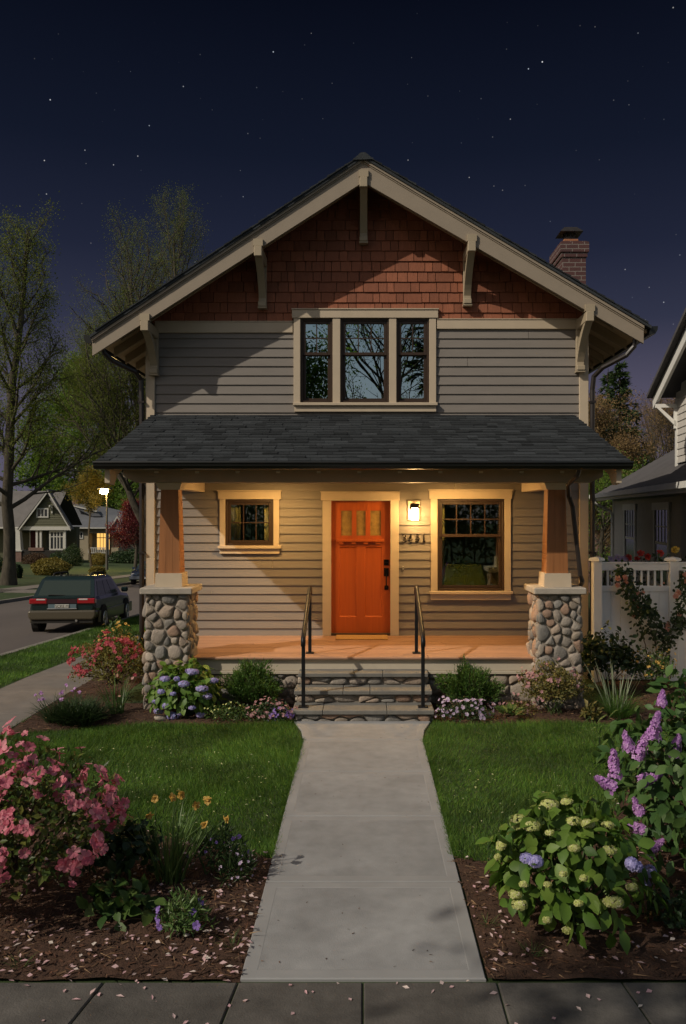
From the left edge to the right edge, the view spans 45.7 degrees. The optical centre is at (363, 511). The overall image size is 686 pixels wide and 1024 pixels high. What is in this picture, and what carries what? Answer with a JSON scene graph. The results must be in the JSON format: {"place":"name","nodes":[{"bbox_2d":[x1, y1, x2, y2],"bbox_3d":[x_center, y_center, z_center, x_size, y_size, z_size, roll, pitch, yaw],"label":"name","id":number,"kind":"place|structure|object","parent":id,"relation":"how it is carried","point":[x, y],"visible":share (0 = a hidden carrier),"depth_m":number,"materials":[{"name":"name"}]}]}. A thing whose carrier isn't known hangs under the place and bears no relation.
{"place":"outdoors","nodes":[
{"label":"outdoors","id":0,"kind":"place"},
{"bbox_2d":[0,574,130,592],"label":"sidewalk","id":1,"kind":"structure","parent":0,"point":[22,589],"depth_m":38.85,"materials":[{"name":"concrete"}]},
{"bbox_2d":[0,632,145,735],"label":"side sidewalk","id":2,"kind":"structure","parent":0,"point":[16,697],"depth_m":11.50,"materials":[{"name":"concrete"}]},
{"bbox_2d":[0,583,145,653],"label":"road","id":3,"kind":"structure","parent":0,"point":[16,632],"depth_m":21.97,"materials":[{"name":"asphalt"}]},
{"bbox_2d":[28,571,131,631],"bbox_3d":[-7.619,2.387,22.373,1.980,1.540,4.590,0,-3,-4],"label":"station wagon","id":4,"kind":"object","parent":3,"relation":"on","point":[98,599],"visible":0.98,"depth_m":20.44,"materials":[{"name":"dark grey paint"},{"name":"glass"},{"name":"rubber"}]},
{"bbox_2d":[129,561,145,583],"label":"blue car","id":5,"kind":"object","parent":3,"relation":"on","point":[134,577],"visible":0.21,"depth_m":47.17,"materials":[{"name":"paint"}]},
{"bbox_2d":[0,615,145,686],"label":"grass","id":6,"kind":"structure","parent":0,"point":[28,656],"depth_m":15.21,"materials":[{"name":"plant"}]},
{"bbox_2d":[63,747,615,844],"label":"fallen petals","id":7,"kind":"object","parent":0,"point":[265,778],"visible":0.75,"depth_m":7.57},
{"bbox_2d":[0,983,685,1023],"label":"sidewalk","id":8,"kind":"structure","parent":0,"point":[332,1003],"depth_m":4.18,"materials":[{"name":"concrete"}]},
{"bbox_2d":[0,803,685,1023],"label":"fallen petals","id":9,"kind":"object","parent":8,"relation":"on","point":[501,953],"visible":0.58,"depth_m":4.67,"materials":[{"name":"plant"}]},
{"bbox_2d":[0,560,685,1023],"bbox_3d":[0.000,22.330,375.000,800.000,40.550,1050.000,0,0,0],"label":"ground","id":10,"kind":"structure","parent":0,"point":[28,578],"depth_m":7.86,"materials":[{"name":"plant"}]},
{"bbox_2d":[16,563,23,577],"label":"shrub","id":11,"kind":"object","parent":10,"relation":"on","point":[19,569],"visible":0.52,"depth_m":50.67,"materials":[{"name":"green plant"}]},
{"bbox_2d":[20,552,47,563],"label":"shrub","id":12,"kind":"object","parent":10,"relation":"on","point":[32,558],"visible":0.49,"depth_m":83.44,"materials":[{"name":"brown plant"}]},
{"bbox_2d":[21,451,49,490],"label":"evergreen tree","id":13,"kind":"object","parent":10,"relation":"on","point":[35,484],"visible":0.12,"depth_m":124.92,"materials":[{"name":"green plant"}]},
{"bbox_2d":[0,489,81,561],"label":"bungalow","id":14,"kind":"object","parent":10,"relation":"on","point":[42,526],"visible":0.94,"depth_m":93.28,"materials":[{"name":"grey"}]},
{"bbox_2d":[29,530,35,547],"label":"door","id":15,"kind":"structure","parent":14,"relation":"in","point":[32,533],"depth_m":95.10,"materials":[{"name":"red paint"}]},
{"bbox_2d":[36,508,48,517],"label":"window","id":16,"kind":"structure","parent":14,"relation":"in","point":[40,512],"depth_m":92.87,"materials":[{"name":"white paint"}]},
{"bbox_2d":[49,531,63,549],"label":"window","id":17,"kind":"structure","parent":14,"relation":"in","point":[56,538],"depth_m":93.28,"materials":[{"name":"white paint"}]},
{"bbox_2d":[30,556,72,575],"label":"shrub","id":18,"kind":"object","parent":10,"relation":"on","point":[48,566],"visible":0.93,"depth_m":55.87,"materials":[{"name":"yellow plant"}]},
{"bbox_2d":[0,191,119,584],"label":"street tree","id":19,"kind":"object","parent":10,"relation":"on","point":[9,441],"visible":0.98,"depth_m":41.34,"materials":[{"name":"green plant"}]},
{"bbox_2d":[0,348,133,508],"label":"leafy tree","id":20,"kind":"object","parent":10,"relation":"on","point":[21,470],"visible":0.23,"depth_m":123.02,"materials":[{"name":"green plant"}]},
{"bbox_2d":[0,580,138,655],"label":"kerb","id":21,"kind":"structure","parent":10,"relation":"on","point":[27,598],"depth_m":23.11,"materials":[{"name":"concrete"}]},
{"bbox_2d":[59,543,83,565],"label":"shrub","id":22,"kind":"object","parent":10,"relation":"on","point":[78,559],"visible":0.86,"depth_m":79.59,"materials":[{"name":"green plant"}]},
{"bbox_2d":[58,465,114,566],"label":"leafy tree","id":23,"kind":"object","parent":10,"relation":"on","point":[95,495],"visible":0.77,"depth_m":77.82,"materials":[{"name":"green plant"}]},
{"bbox_2d":[88,552,105,565],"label":"shrub","id":24,"kind":"object","parent":10,"relation":"on","point":[97,557],"visible":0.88,"depth_m":83.54,"materials":[{"name":"yellow plant"}]},
{"bbox_2d":[88,566,106,573],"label":"shrub","id":25,"kind":"object","parent":10,"relation":"on","point":[94,569],"visible":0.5,"depth_m":56.57,"materials":[{"name":"green plant"}]},
{"bbox_2d":[71,496,132,559],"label":"bungalow","id":26,"kind":"object","parent":10,"relation":"on","point":[97,532],"visible":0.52,"depth_m":111.24,"materials":[{"name":"beige paint"}]},
{"bbox_2d":[96,533,109,549],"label":"window","id":27,"kind":"structure","parent":26,"relation":"in","point":[100,537],"depth_m":111.78,"materials":[{"name":"glass"}]},
{"bbox_2d":[96,488,111,569],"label":"street lamp","id":28,"kind":"object","parent":10,"relation":"on","point":[103,490],"visible":0.92,"depth_m":69.92,"materials":[{"name":"metal"}]},
{"bbox_2d":[80,432,138,517],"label":"leafy tree","id":29,"kind":"object","parent":10,"relation":"on","point":[113,493],"depth_m":124.78,"materials":[{"name":"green plant"}]},
{"bbox_2d":[86,469,138,547],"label":"leafy tree","id":30,"kind":"object","parent":10,"relation":"on","point":[118,490],"visible":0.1,"depth_m":120.94,"materials":[{"name":"green plant"}]},
{"bbox_2d":[36,200,189,582],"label":"tall tree","id":31,"kind":"object","parent":10,"relation":"on","point":[103,390],"visible":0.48,"depth_m":49.09,"materials":[{"name":"green plant"}]},
{"bbox_2d":[104,498,138,570],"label":"red maple","id":32,"kind":"object","parent":10,"relation":"on","point":[129,523],"visible":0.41,"depth_m":65.97,"materials":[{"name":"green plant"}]},
{"bbox_2d":[108,549,138,563],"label":"shrub","id":33,"kind":"object","parent":10,"relation":"on","point":[127,557],"visible":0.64,"depth_m":94.75,"materials":[{"name":"green plant"}]},
{"bbox_2d":[0,807,272,981],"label":"mulch bed","id":34,"kind":"object","parent":10,"relation":"on","point":[172,972],"visible":0.5,"depth_m":4.86,"materials":[{"name":"soil"}]},
{"bbox_2d":[0,716,129,899],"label":"azalea bush","id":35,"kind":"object","parent":34,"relation":"on","point":[13,865],"visible":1,"depth_m":5.01,"materials":[{"name":"pink plant"}]},
{"bbox_2d":[72,809,161,880],"bbox_3d":[-1.668,2.295,5.572,0.603,0.488,0.610,0,0,0],"label":"salvia plant","id":36,"kind":"object","parent":34,"relation":"on","point":[120,846],"visible":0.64,"depth_m":5.47,"materials":[{"name":"green plant"}]},
{"bbox_2d":[76,870,166,931],"bbox_3d":[-1.507,2.420,5.053,0.486,0.305,0.486,0,0,-34],"label":"broadleaf plant","id":37,"kind":"object","parent":34,"relation":"on","point":[111,908],"visible":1,"depth_m":5.00,"materials":[{"name":"green plant"}]},
{"bbox_2d":[128,791,228,884],"bbox_3d":[-1.321,2.199,5.567,0.669,0.635,0.647,0,0,-30],"label":"daffodil clump","id":38,"kind":"object","parent":34,"relation":"on","point":[172,868],"visible":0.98,"depth_m":5.52,"materials":[{"name":"green plant"}]},
{"bbox_2d":[149,882,219,937],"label":"viola clump","id":39,"kind":"object","parent":34,"relation":"on","point":[195,906],"visible":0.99,"depth_m":4.82,"materials":[{"name":"green plant"}]},
{"bbox_2d":[184,819,249,873],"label":"bluebell clump","id":40,"kind":"object","parent":34,"relation":"on","point":[229,839],"visible":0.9,"depth_m":5.69,"materials":[{"name":"green plant"}]},
{"bbox_2d":[215,926,246,947],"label":"weed","id":41,"kind":"object","parent":34,"relation":"on","point":[230,939],"visible":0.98,"depth_m":4.75,"materials":[{"name":"green plant"}]},
{"bbox_2d":[211,841,257,887],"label":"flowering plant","id":42,"kind":"object","parent":34,"relation":"on","point":[237,858],"visible":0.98,"depth_m":5.55,"materials":[{"name":"green plant"}]},
{"bbox_2d":[0,681,685,979],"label":"mulch","id":43,"kind":"object","parent":34,"relation":"on","point":[246,927],"visible":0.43,"depth_m":4.95,"materials":[{"name":"brown plant"}]},
{"bbox_2d":[11,669,293,732],"bbox_3d":[-2.460,2.550,11.415,3.240,0.099,4.230,0,0,0],"label":"mulch bed","id":44,"kind":"object","parent":10,"relation":"on","point":[134,708],"visible":0.29,"depth_m":10.05,"materials":[{"name":"soil"}]},
{"bbox_2d":[26,683,124,726],"bbox_3d":[-3.463,2.287,9.761,1.295,0.462,1.166,0,0,0],"label":"lavender mound","id":45,"kind":"object","parent":44,"relation":"on","point":[77,711],"visible":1,"depth_m":9.67,"materials":[{"name":"green plant"}]},
{"bbox_2d":[67,629,144,685],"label":"azalea bush","id":46,"kind":"object","parent":44,"relation":"on","point":[97,659],"visible":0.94,"depth_m":10.79,"materials":[{"name":"pink plant"}]},
{"bbox_2d":[88,673,134,714],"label":"iris clump","id":47,"kind":"object","parent":44,"relation":"on","point":[121,700],"visible":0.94,"depth_m":10.13,"materials":[{"name":"green plant"}]},
{"bbox_2d":[88,616,145,680],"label":"flowering shrub","id":48,"kind":"object","parent":44,"relation":"on","point":[109,629],"visible":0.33,"depth_m":11.96,"materials":[{"name":"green plant"}]},
{"bbox_2d":[145,655,227,719],"bbox_3d":[-2.208,2.154,10.151,1.013,0.775,0.890,0,0,0],"label":"hydrangea","id":49,"kind":"object","parent":44,"relation":"on","point":[191,687],"visible":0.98,"depth_m":9.90,"materials":[{"name":"green plant"}]},
{"bbox_2d":[204,701,255,722],"bbox_3d":[-1.609,2.406,9.831,0.625,0.267,0.359,0,0,0],"label":"flower patch","id":50,"kind":"object","parent":44,"relation":"on","point":[232,713],"visible":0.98,"depth_m":9.79,"materials":[{"name":"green plant"}]},
{"bbox_2d":[218,657,287,707],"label":"juniper bush","id":51,"kind":"object","parent":44,"relation":"on","point":[251,682],"visible":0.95,"depth_m":10.26,"materials":[{"name":"green plant"}]},
{"bbox_2d":[240,696,297,721],"bbox_3d":[-1.096,2.383,9.855,0.794,0.314,0.393,0,0,0],"label":"flower patch","id":52,"kind":"object","parent":44,"relation":"on","point":[267,704],"visible":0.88,"depth_m":9.81,"materials":[{"name":"pink plant"}]},
{"bbox_2d":[268,705,294,723],"bbox_3d":[-0.987,2.429,9.766,0.321,0.219,0.205,0,0,-11],"label":"flower patch","id":53,"kind":"object","parent":44,"relation":"on","point":[278,715],"visible":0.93,"depth_m":9.73,"materials":[{"name":"purple plant"}]},
{"bbox_2d":[132,181,216,289],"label":"tall tree","id":54,"kind":"object","parent":10,"relation":"on","point":[181,236],"visible":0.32,"depth_m":54.39,"materials":[{"name":"green plant"}]},
{"bbox_2d":[292,669,433,721],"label":"front steps","id":55,"kind":"structure","parent":10,"relation":"on","point":[362,695],"depth_m":10.15,"materials":[{"name":"stone"}]},
{"bbox_2d":[298,586,313,707],"bbox_3d":[-0.725,1.686,10.445,0.130,1.387,1.145,0,0,0],"label":"handrail","id":56,"kind":"object","parent":55,"relation":"on","point":[307,619],"visible":1,"depth_m":10.16,"materials":[{"name":"metal"}]},
{"bbox_2d":[412,586,427,707],"bbox_3d":[0.725,1.686,10.445,0.130,1.387,1.145,0,0,0],"label":"handrail","id":57,"kind":"object","parent":55,"relation":"on","point":[418,614],"visible":1,"depth_m":10.07,"materials":[{"name":"metal"}]},
{"bbox_2d":[83,152,657,708],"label":"craftsman house","id":58,"kind":"structure","parent":10,"relation":"on","point":[341,368],"depth_m":12.47,"materials":[{"name":"paint"}]},
{"bbox_2d":[231,505,240,539],"bbox_3d":[-1.995,0.323,12.631,0.195,0.996,0.060,0,0,0],"label":"curtain","id":59,"kind":"object","parent":58,"relation":"hanging from","point":[235,517],"visible":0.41,"depth_m":12.63,"materials":[{"name":"fabric"}]},
{"bbox_2d":[217,490,281,553],"bbox_3d":[-1.739,0.152,12.498,0.986,0.973,0.185,0,0,0],"label":"window","id":60,"kind":"structure","parent":58,"relation":"in","point":[243,546],"depth_m":12.45,"materials":[{"name":"paint"}]},
{"bbox_2d":[264,505,272,564],"bbox_3d":[-1.461,0.323,12.627,0.147,0.996,0.053,0,0,3],"label":"curtain","id":61,"kind":"object","parent":58,"relation":"hanging from","point":[266,519],"visible":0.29,"depth_m":12.63,"materials":[{"name":"fabric"}]},
{"bbox_2d":[300,319,332,401],"bbox_3d":[-0.714,-2.319,12.535,0.496,1.296,0.110,0,0,0],"label":"window","id":62,"kind":"structure","parent":58,"relation":"in","point":[316,335],"depth_m":12.52,"materials":[{"name":"glass"}]},
{"bbox_2d":[320,491,399,635],"bbox_3d":[-0.045,0.790,12.500,1.221,2.210,0.160,0,0,0],"label":"door","id":63,"kind":"structure","parent":58,"relation":"in","point":[361,528],"depth_m":12.53,"materials":[{"name":"paint"}]},
{"bbox_2d":[335,635,387,639],"bbox_3d":[-0.020,1.883,12.230,0.780,0.019,0.400,0,0,0],"label":"doormat","id":64,"kind":"object","parent":58,"relation":"on","point":[361,637],"visible":1,"depth_m":12.15,"materials":[{"name":"fabric"}]},
{"bbox_2d":[291,308,438,411],"bbox_3d":[0.029,-2.322,12.498,2.252,1.576,0.185,0,0,0],"label":"window","id":65,"kind":"structure","parent":58,"relation":"in","point":[364,339],"depth_m":12.45,"materials":[{"name":"paint"}]},
{"bbox_2d":[396,319,428,401],"bbox_3d":[0.760,-2.319,12.535,0.503,1.296,0.110,0,0,0],"label":"window","id":66,"kind":"structure","parent":58,"relation":"in","point":[412,335],"depth_m":12.52,"materials":[{"name":"glass"}]},
{"bbox_2d":[402,534,424,541],"bbox_3d":[0.772,0.399,12.464,0.355,0.131,0.021,0,0,0],"label":"house number","id":67,"kind":"object","parent":58,"relation":"attached to","point":[411,539],"visible":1,"depth_m":12.46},
{"bbox_2d":[408,501,419,520],"bbox_3d":[0.777,-0.021,12.348,0.190,0.309,0.305,0,0,0],"label":"wall lamp","id":68,"kind":"object","parent":58,"relation":"attached to","point":[413,510],"visible":1,"depth_m":12.23,"materials":[{"name":"glass"}]},
{"bbox_2d":[442,505,444,584],"bbox_3d":[1.211,0.626,12.657,0.105,1.601,0.048,0,0,-12],"label":"curtain","id":69,"kind":"object","parent":58,"relation":"hanging from","point":[443,546],"visible":0.21,"depth_m":12.68,"materials":[{"name":"fabric"}]},
{"bbox_2d":[445,564,484,584],"bbox_3d":[1.716,1.396,13.635,1.080,1.002,0.770,0,0,0],"label":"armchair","id":70,"kind":"object","parent":58,"relation":"in","point":[463,574],"visible":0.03,"depth_m":13.86,"materials":[{"name":"fabric"}]},
{"bbox_2d":[428,489,512,599],"bbox_3d":[1.646,0.499,12.498,1.290,1.693,0.185,0,0,0],"label":"window","id":71,"kind":"structure","parent":58,"relation":"in","point":[439,497],"depth_m":12.45,"materials":[{"name":"paint"}]},
{"bbox_2d":[432,677,685,724],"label":"mulch bed","id":72,"kind":"object","parent":10,"relation":"on","point":[569,715],"visible":0.28,"depth_m":10.22,"materials":[{"name":"soil"}]},
{"bbox_2d":[434,693,495,721],"bbox_3d":[1.231,2.362,9.858,0.762,0.354,0.386,0,0,0],"label":"flower patch","id":73,"kind":"object","parent":72,"relation":"on","point":[468,709],"visible":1,"depth_m":9.81,"materials":[{"name":"white plant"}]},
{"bbox_2d":[433,655,505,706],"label":"juniper bush","id":74,"kind":"object","parent":72,"relation":"on","point":[470,683],"visible":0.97,"depth_m":10.30,"materials":[{"name":"green plant"}]},
{"bbox_2d":[494,703,524,715],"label":"hosta","id":75,"kind":"object","parent":72,"relation":"on","point":[509,708],"visible":1,"depth_m":9.93,"materials":[{"name":"green plant"}]},
{"bbox_2d":[492,698,542,715],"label":"groundcover plant","id":76,"kind":"object","parent":72,"relation":"on","point":[523,705],"visible":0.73,"depth_m":10.21,"materials":[{"name":"green plant"}]},
{"bbox_2d":[512,657,594,714],"bbox_3d":[2.351,2.167,10.203,0.888,0.743,0.802,0,0,-36],"label":"spirea bush","id":77,"kind":"object","parent":72,"relation":"on","point":[557,678],"visible":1,"depth_m":10.09,"materials":[{"name":"pink plant"}]},
{"bbox_2d":[578,699,606,720],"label":"groundcover plant","id":78,"kind":"object","parent":72,"relation":"on","point":[597,714],"visible":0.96,"depth_m":9.82,"materials":[{"name":"green plant"}]},
{"bbox_2d":[581,620,645,691],"bbox_3d":[3.381,2.032,11.496,1.073,1.014,0.940,0,0,0],"label":"dark shrub","id":79,"kind":"object","parent":72,"relation":"on","point":[618,654],"visible":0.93,"depth_m":11.35,"materials":[{"name":"green plant"}]},
{"bbox_2d":[612,559,672,678],"bbox_3d":[4.106,1.597,12.005,0.864,1.787,0.335,0,0,0],"label":"climbing rose","id":80,"kind":"object","parent":72,"relation":"on","point":[646,610],"visible":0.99,"depth_m":11.98,"materials":[{"name":"green plant"}]},
{"bbox_2d":[621,645,679,693],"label":"flowering shrub","id":81,"kind":"object","parent":72,"relation":"on","point":[655,663],"visible":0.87,"depth_m":11.29,"materials":[{"name":"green plant"}]},
{"bbox_2d":[652,567,685,675],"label":"climbing rose","id":82,"kind":"object","parent":72,"relation":"on","point":[678,622],"visible":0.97,"depth_m":11.99,"materials":[{"name":"green plant"}]},
{"bbox_2d":[455,775,685,979],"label":"mulch bed","id":83,"kind":"object","parent":10,"relation":"on","point":[553,972],"visible":0.43,"depth_m":4.76,"materials":[{"name":"soil"}]},
{"bbox_2d":[517,936,546,956],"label":"weed","id":84,"kind":"object","parent":83,"relation":"on","point":[534,949],"visible":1,"depth_m":4.64,"materials":[{"name":"green plant"}]},
{"bbox_2d":[474,787,669,954],"bbox_3d":[1.256,2.114,4.964,1.134,0.855,1.005,0,0,0],"label":"hydrangea","id":85,"kind":"object","parent":83,"relation":"on","point":[573,869],"visible":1,"depth_m":4.74,"materials":[{"name":"green plant"}]},
{"bbox_2d":[591,664,685,877],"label":"lilac bush","id":86,"kind":"object","parent":83,"relation":"on","point":[658,786],"visible":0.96,"depth_m":5.56,"materials":[{"name":"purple plant"}]},
{"bbox_2d":[641,864,656,922],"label":"bluebell stalk","id":87,"kind":"object","parent":83,"relation":"on","point":[651,868],"visible":0.64,"depth_m":4.93,"materials":[{"name":"plant"}]},
{"bbox_2d":[631,877,685,929],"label":"groundcover plant","id":88,"kind":"object","parent":83,"relation":"on","point":[677,902],"visible":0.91,"depth_m":4.95,"materials":[{"name":"green plant"}]},
{"bbox_2d":[589,523,610,592],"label":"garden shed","id":89,"kind":"structure","parent":10,"relation":"on","point":[597,547],"depth_m":34.00,"materials":[{"name":"wood"}]},
{"bbox_2d":[597,549,609,585],"bbox_3d":[10.033,2.475,33.990,0.500,1.900,0.020,0,0,0],"label":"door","id":90,"kind":"structure","parent":89,"relation":"in","point":[603,572],"depth_m":33.98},
{"bbox_2d":[589,371,618,524],"bbox_3d":[10.684,-1.150,35.025,2.722,10.143,2.630,0,0,0],"label":"fir tree","id":91,"kind":"object","parent":10,"relation":"on","point":[602,388],"visible":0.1,"depth_m":34.95,"materials":[{"name":"green plant"}]},
{"bbox_2d":[589,444,645,582],"bbox_3d":[8.022,0.669,27.924,4.754,5.897,3.689,0,0,37],"label":"leafy tree","id":92,"kind":"object","parent":10,"relation":"on","point":[605,481],"visible":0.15,"depth_m":27.58,"materials":[{"name":"green plant"}]},
{"bbox_2d":[595,361,651,527],"bbox_3d":[10.464,-1.177,32.819,3.750,10.018,3.367,0,0,0],"label":"fir tree","id":93,"kind":"object","parent":10,"relation":"on","point":[622,383],"visible":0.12,"depth_m":32.84,"materials":[{"name":"green plant"}]},
{"bbox_2d":[589,386,661,561],"bbox_3d":[8.750,-0.590,31.109,5.499,8.707,5.295,0,0,30],"label":"budding tree","id":94,"kind":"object","parent":10,"relation":"on","point":[600,425],"visible":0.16,"depth_m":30.47,"materials":[{"name":"green plant"}]},
{"bbox_2d":[596,430,663,513],"bbox_3d":[10.698,-0.134,37.119,6.162,8.305,5.960,0,0,0],"label":"leafy tree","id":95,"kind":"object","parent":10,"relation":"on","point":[644,456],"visible":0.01,"depth_m":36.64,"materials":[{"name":"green plant"}]},
{"bbox_2d":[588,557,685,681],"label":"white fence","id":96,"kind":"object","parent":10,"relation":"on","point":[607,603],"visible":0.53,"depth_m":12.19,"materials":[{"name":"plastic"}]},
{"bbox_2d":[589,308,685,585],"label":"neighbour house","id":97,"kind":"structure","parent":10,"relation":"on","point":[648,515],"depth_m":17.75,"materials":[{"name":"wood"}]},
{"bbox_2d":[622,504,636,576],"bbox_3d":[6.858,0.700,20.941,0.100,1.810,1.700,0,0,8],"label":"window","id":98,"kind":"structure","parent":97,"relation":"in","point":[629,510],"depth_m":20.87,"materials":[{"name":"glass"}]},
{"bbox_2d":[651,502,671,585],"bbox_3d":[6.383,0.700,17.423,0.100,1.810,1.600,0,0,8],"label":"window","id":99,"kind":"structure","parent":97,"relation":"in","point":[661,510],"depth_m":17.35,"materials":[{"name":"glass"}]},
{"bbox_2d":[625,550,663,585],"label":"rose bush","id":100,"kind":"object","parent":10,"relation":"on","point":[641,553],"visible":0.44,"depth_m":12.78,"materials":[{"name":"red plant"}]},
{"bbox_2d":[623,388,674,463],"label":"bare tree","id":101,"kind":"object","parent":10,"relation":"on","point":[643,412],"visible":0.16,"depth_m":58.79,"materials":[{"name":"brown plant"}]},
{"bbox_2d":[638,374,675,465],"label":"bare tree","id":102,"kind":"object","parent":10,"relation":"on","point":[666,424],"visible":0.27,"depth_m":51.54,"materials":[{"name":"brown plant"}]},
{"bbox_2d":[649,546,685,585],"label":"rose bush","id":103,"kind":"object","parent":10,"relation":"on","point":[675,549],"visible":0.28,"depth_m":12.86,"materials":[{"name":"green plant"}]},
{"bbox_2d":[0,680,685,979],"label":"fallen petals","id":104,"kind":"object","parent":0,"point":[67,916],"visible":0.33,"depth_m":5.01,"materials":[{"name":"plant"}]},
{"bbox_2d":[0,0,685,505],"label":"sky","id":105,"kind":"structure","parent":0,"point":[534,120],"materials":[{"name":"blue"}]},
{"bbox_2d":[240,721,485,981],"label":"front path","id":106,"kind":"structure","parent":0,"point":[388,867],"depth_m":5.64,"materials":[{"name":"concrete"}]},
{"bbox_2d":[266,736,462,857],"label":"grass","id":107,"kind":"structure","parent":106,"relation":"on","point":[289,785],"depth_m":7.06,"materials":[{"name":"plant"}]},
{"bbox_2d":[583,660,646,718],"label":"ornamental grass","id":108,"kind":"object","parent":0,"point":[619,705],"depth_m":10.06,"materials":[{"name":"green plant"}]},
{"bbox_2d":[602,554,635,585],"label":"rose bush","id":109,"kind":"object","parent":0,"point":[618,557],"visible":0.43,"depth_m":12.77,"materials":[{"name":"plant"}]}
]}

